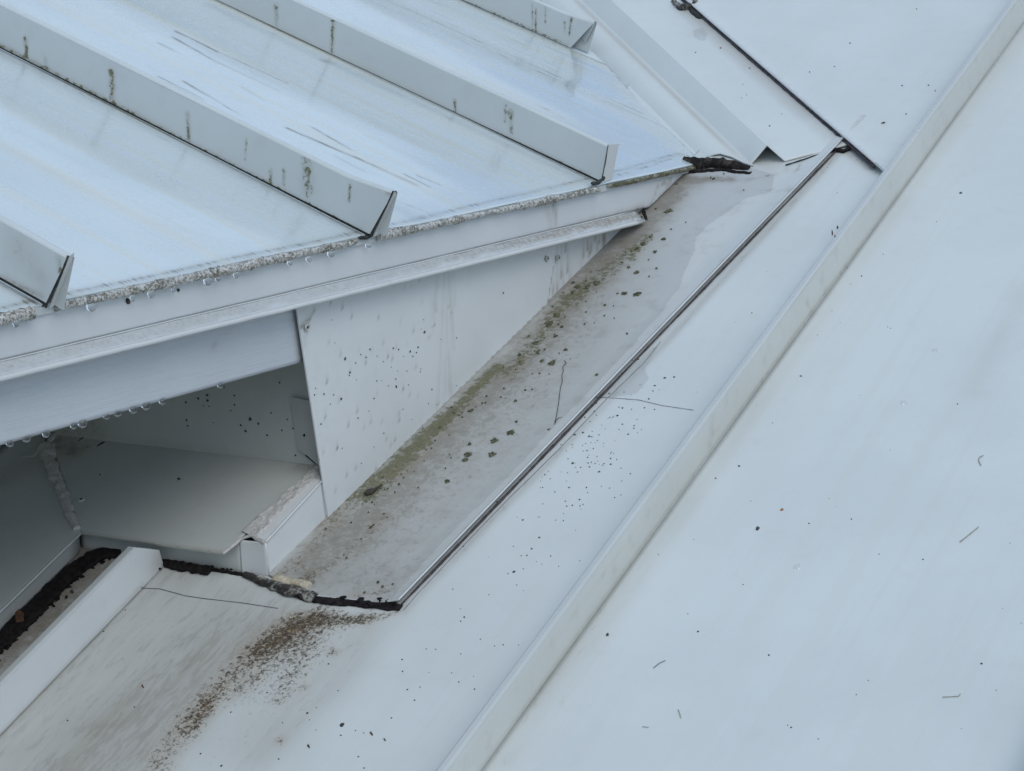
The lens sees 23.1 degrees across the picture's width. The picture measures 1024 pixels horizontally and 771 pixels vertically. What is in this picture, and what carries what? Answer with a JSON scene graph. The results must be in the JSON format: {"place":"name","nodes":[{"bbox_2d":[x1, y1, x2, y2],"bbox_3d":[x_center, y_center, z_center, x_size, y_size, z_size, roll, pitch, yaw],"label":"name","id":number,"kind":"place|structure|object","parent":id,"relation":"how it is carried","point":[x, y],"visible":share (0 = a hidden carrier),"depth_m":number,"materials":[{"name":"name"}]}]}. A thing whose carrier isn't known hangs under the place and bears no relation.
{"place":"outdoors","nodes":[
{"label":"outdoors","id":0,"kind":"place"},
{"label":"ground","id":1,"kind":"structure","parent":0,"visible":0},
{"bbox_3d":[-0.805,1.571,1.992,0.400,3.170,2.287,8,14,32],"label":"building wall","id":2,"kind":"object","parent":1,"relation":"on","visible":0},
{"bbox_2d":[0,309,302,444],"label":"frieze board","id":3,"kind":"object","parent":2,"relation":"attached to","point":[35,404],"visible":0.77,"depth_m":2.04,"materials":[{"name":"paint"}]},
{"bbox_2d":[6,440,13,446],"bbox_3d":[-0.385,0.045,1.919,0.006,0.005,0.008,8,14,32],"label":"water drop","id":4,"kind":"object","parent":3,"relation":"attached to","point":[10,443],"visible":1,"depth_m":1.92,"materials":[{"name":"white"}]},
{"bbox_2d":[22,436,30,441],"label":"water drop","id":5,"kind":"object","parent":3,"relation":"attached to","point":[26,439],"visible":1,"depth_m":1.93,"materials":[{"name":"white"}]},
{"bbox_2d":[42,430,49,437],"bbox_3d":[-0.363,0.038,1.952,0.006,0.007,0.007,8,14,32],"label":"water drop","id":6,"kind":"object","parent":3,"relation":"attached to","point":[46,434],"visible":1,"depth_m":1.95,"materials":[{"name":"white"}]},
{"bbox_2d":[70,423,77,429],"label":"water drop","id":7,"kind":"object","parent":3,"relation":"attached to","point":[73,426],"visible":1,"depth_m":1.98,"materials":[{"name":"white"}]},
{"bbox_2d":[78,419,87,427],"bbox_3d":[-0.341,0.030,1.987,0.007,0.007,0.010,8,14,32],"label":"water drop","id":8,"kind":"object","parent":3,"relation":"attached to","point":[82,423],"visible":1,"depth_m":1.98,"materials":[{"name":"white"}]},
{"bbox_2d":[103,414,109,419],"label":"water drop","id":9,"kind":"object","parent":3,"relation":"attached to","point":[106,416],"visible":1,"depth_m":2.01,"materials":[{"name":"white"}]},
{"bbox_2d":[113,411,121,416],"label":"water drop","id":10,"kind":"object","parent":3,"relation":"attached to","point":[118,414],"visible":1,"depth_m":2.02,"materials":[{"name":"white"}]},
{"bbox_2d":[129,406,137,413],"bbox_3d":[-0.308,0.020,2.037,0.007,0.007,0.009,8,14,32],"label":"water drop","id":11,"kind":"object","parent":3,"relation":"attached to","point":[133,409],"visible":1,"depth_m":2.03,"materials":[{"name":"white"}]},
{"bbox_2d":[141,402,150,409],"bbox_3d":[-0.300,0.017,2.050,0.007,0.007,0.009,8,14,32],"label":"water drop","id":12,"kind":"object","parent":3,"relation":"attached to","point":[146,405],"visible":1,"depth_m":2.05,"materials":[{"name":"white"}]},
{"bbox_2d":[159,398,166,404],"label":"water drop","id":13,"kind":"object","parent":3,"relation":"attached to","point":[162,401],"visible":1,"depth_m":2.06,"materials":[{"name":"white"}]},
{"bbox_2d":[217,382,223,388],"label":"water drop","id":14,"kind":"object","parent":3,"relation":"attached to","point":[220,385],"visible":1,"depth_m":2.13,"materials":[{"name":"white"}]},
{"bbox_2d":[45,362,320,474],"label":"recess wall","id":15,"kind":"structure","parent":2,"relation":"attached to","point":[266,415],"depth_m":2.33,"materials":[{"name":"metal"}]},
{"bbox_2d":[0,0,1023,770],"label":"roof","id":16,"kind":"structure","parent":2,"relation":"attached to","point":[792,362],"depth_m":2.14,"materials":[{"name":"paint"}]},
{"bbox_2d":[0,434,81,630],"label":"corner flashing","id":17,"kind":"object","parent":16,"relation":"attached to","point":[39,543],"visible":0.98,"depth_m":2.31,"materials":[{"name":"paint"}]},
{"bbox_2d":[0,547,120,660],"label":"leaf litter","id":18,"kind":"object","parent":16,"relation":"on","point":[35,607],"visible":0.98,"depth_m":2.24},
{"bbox_2d":[15,610,23,621],"bbox_3d":[-0.434,0.203,2.208,0.014,0.008,0.013,8,14,32],"label":"leaf scrap","id":19,"kind":"object","parent":18,"relation":"on","point":[19,615],"visible":1,"depth_m":2.20,"materials":[{"name":"brown plant"}]},
{"bbox_2d":[21,433,319,571],"bbox_3d":[-0.349,0.103,2.335,0.342,0.079,0.133,8,14,32],"label":"saddle flashing","id":20,"kind":"object","parent":16,"relation":"on","point":[199,508],"visible":1,"depth_m":2.31,"materials":[{"name":"paint"}]},
{"bbox_2d":[159,559,242,576],"bbox_3d":[-0.276,0.163,2.236,0.095,0.011,0.019,5,13,20],"label":"black debris","id":21,"kind":"object","parent":16,"relation":"on","point":[183,566],"visible":1,"depth_m":2.23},
{"bbox_2d":[146,588,277,608],"bbox_3d":[-0.267,0.186,2.195,0.145,0.002,0.004,6,14,27],"label":"thread","id":22,"kind":"object","parent":16,"relation":"on","point":[209,599],"visible":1,"depth_m":2.19},
{"bbox_2d":[0,0,695,326],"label":"roof","id":23,"kind":"structure","parent":16,"relation":"on","point":[146,146],"depth_m":2.47,"materials":[{"name":"paint"}]},
{"bbox_2d":[0,174,682,381],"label":"fascia","id":24,"kind":"structure","parent":23,"relation":"attached to","point":[52,340],"depth_m":2.19,"materials":[{"name":"paint"}]},
{"bbox_2d":[12,320,19,326],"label":"water drop","id":25,"kind":"object","parent":24,"relation":"attached to","point":[16,323],"visible":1,"depth_m":1.88,"materials":[{"name":"white"}]},
{"bbox_2d":[86,303,96,311],"bbox_3d":[-0.328,-0.061,1.950,0.007,0.006,0.010,8,14,32],"label":"water drop","id":26,"kind":"object","parent":24,"relation":"attached to","point":[91,307],"visible":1,"depth_m":1.95,"materials":[{"name":"white"}]},
{"bbox_2d":[129,295,135,301],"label":"water drop","id":27,"kind":"object","parent":24,"relation":"attached to","point":[132,298],"visible":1,"depth_m":1.99,"materials":[{"name":"white"}]},
{"bbox_2d":[147,290,154,297],"bbox_3d":[-0.289,-0.073,2.009,0.006,0.006,0.008,8,14,32],"label":"water drop","id":28,"kind":"object","parent":24,"relation":"attached to","point":[150,294],"visible":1,"depth_m":2.01,"materials":[{"name":"white"}]},
{"bbox_2d":[203,278,212,285],"bbox_3d":[-0.251,-0.086,2.068,0.007,0.006,0.010,8,14,32],"label":"water drop","id":29,"kind":"object","parent":24,"relation":"attached to","point":[207,281],"visible":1,"depth_m":2.06,"materials":[{"name":"white"}]},
{"bbox_2d":[233,272,239,278],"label":"water drop","id":30,"kind":"object","parent":24,"relation":"attached to","point":[236,275],"visible":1,"depth_m":2.10,"materials":[{"name":"white"}]},
{"bbox_2d":[305,256,312,262],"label":"water drop","id":31,"kind":"object","parent":24,"relation":"attached to","point":[308,259],"visible":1,"depth_m":2.18,"materials":[{"name":"white"}]},
{"bbox_2d":[327,251,334,256],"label":"water drop","id":32,"kind":"object","parent":24,"relation":"attached to","point":[331,254],"visible":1,"depth_m":2.21,"materials":[{"name":"white"}]},
{"bbox_2d":[365,243,371,247],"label":"water drop","id":33,"kind":"object","parent":24,"relation":"attached to","point":[368,245],"visible":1,"depth_m":2.25,"materials":[{"name":"white"}]},
{"bbox_2d":[404,341,660,609],"bbox_3d":[0.028,0.074,2.290,0.009,0.162,0.435,8,14,32],"label":"sealant line","id":34,"kind":"object","parent":16,"relation":"on","point":[531,476],"visible":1,"depth_m":2.28,"materials":[{"name":"grey rubber"}]},
{"bbox_2d":[242,115,865,610],"bbox_3d":[0.075,-0.062,2.503,0.174,0.348,0.920,8,14,32],"label":"tray flashing","id":35,"kind":"object","parent":16,"relation":"on","point":[458,463],"visible":0.99,"depth_m":2.40,"materials":[{"name":"paint"}]},
{"bbox_2d":[221,465,326,575],"bbox_3d":[-0.204,0.119,2.247,0.034,0.083,0.142,8,14,32],"label":"box flashing","id":36,"kind":"object","parent":35,"relation":"attached to","point":[284,525],"visible":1,"depth_m":2.23,"materials":[{"name":"paint"}]},
{"bbox_2d":[363,484,381,494],"bbox_3d":[-0.128,0.096,2.297,0.009,0.008,0.020,8,14,32],"label":"beetle husk","id":37,"kind":"object","parent":35,"relation":"on","point":[369,491],"visible":1,"depth_m":2.29,"materials":[{"name":"plant"}]},
{"bbox_2d":[296,209,640,516],"bbox_3d":[0.003,-0.057,2.508,0.006,0.252,0.729,8,14,32],"label":"side flashing","id":38,"kind":"object","parent":35,"relation":"attached to","point":[391,370],"visible":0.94,"depth_m":2.35,"materials":[{"name":"paint"}]},
{"bbox_2d":[554,360,565,423],"bbox_3d":[0.045,0.008,2.393,0.004,0.042,0.118,2,12,7],"label":"stem","id":39,"kind":"object","parent":35,"relation":"on","point":[559,394],"visible":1,"depth_m":2.39,"materials":[{"name":"brown plant"}]},
{"bbox_2d":[683,156,750,169],"bbox_3d":[0.226,-0.242,2.760,0.077,0.019,0.018,5,13,23],"label":"foam closure","id":40,"kind":"object","parent":35,"relation":"on","point":[706,163],"visible":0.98,"depth_m":2.76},
{"bbox_2d":[601,397,691,409],"bbox_3d":[0.124,0.016,2.356,0.104,0.003,0.007,8,14,32],"label":"thread","id":41,"kind":"object","parent":16,"relation":"on","point":[646,401],"visible":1,"depth_m":2.36},
{"bbox_2d":[542,0,875,173],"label":"valley flashing","id":42,"kind":"object","parent":16,"relation":"on","point":[645,50],"visible":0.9,"depth_m":2.95,"materials":[{"name":"paint"}]},
{"bbox_2d":[793,563,800,569],"bbox_3d":[0.239,0.151,2.089,0.007,0.004,0.010,8,14,32],"label":"paint blister","id":43,"kind":"object","parent":16,"relation":"on","point":[797,566],"visible":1,"depth_m":2.09,"materials":[{"name":"white paint"}]}
]}

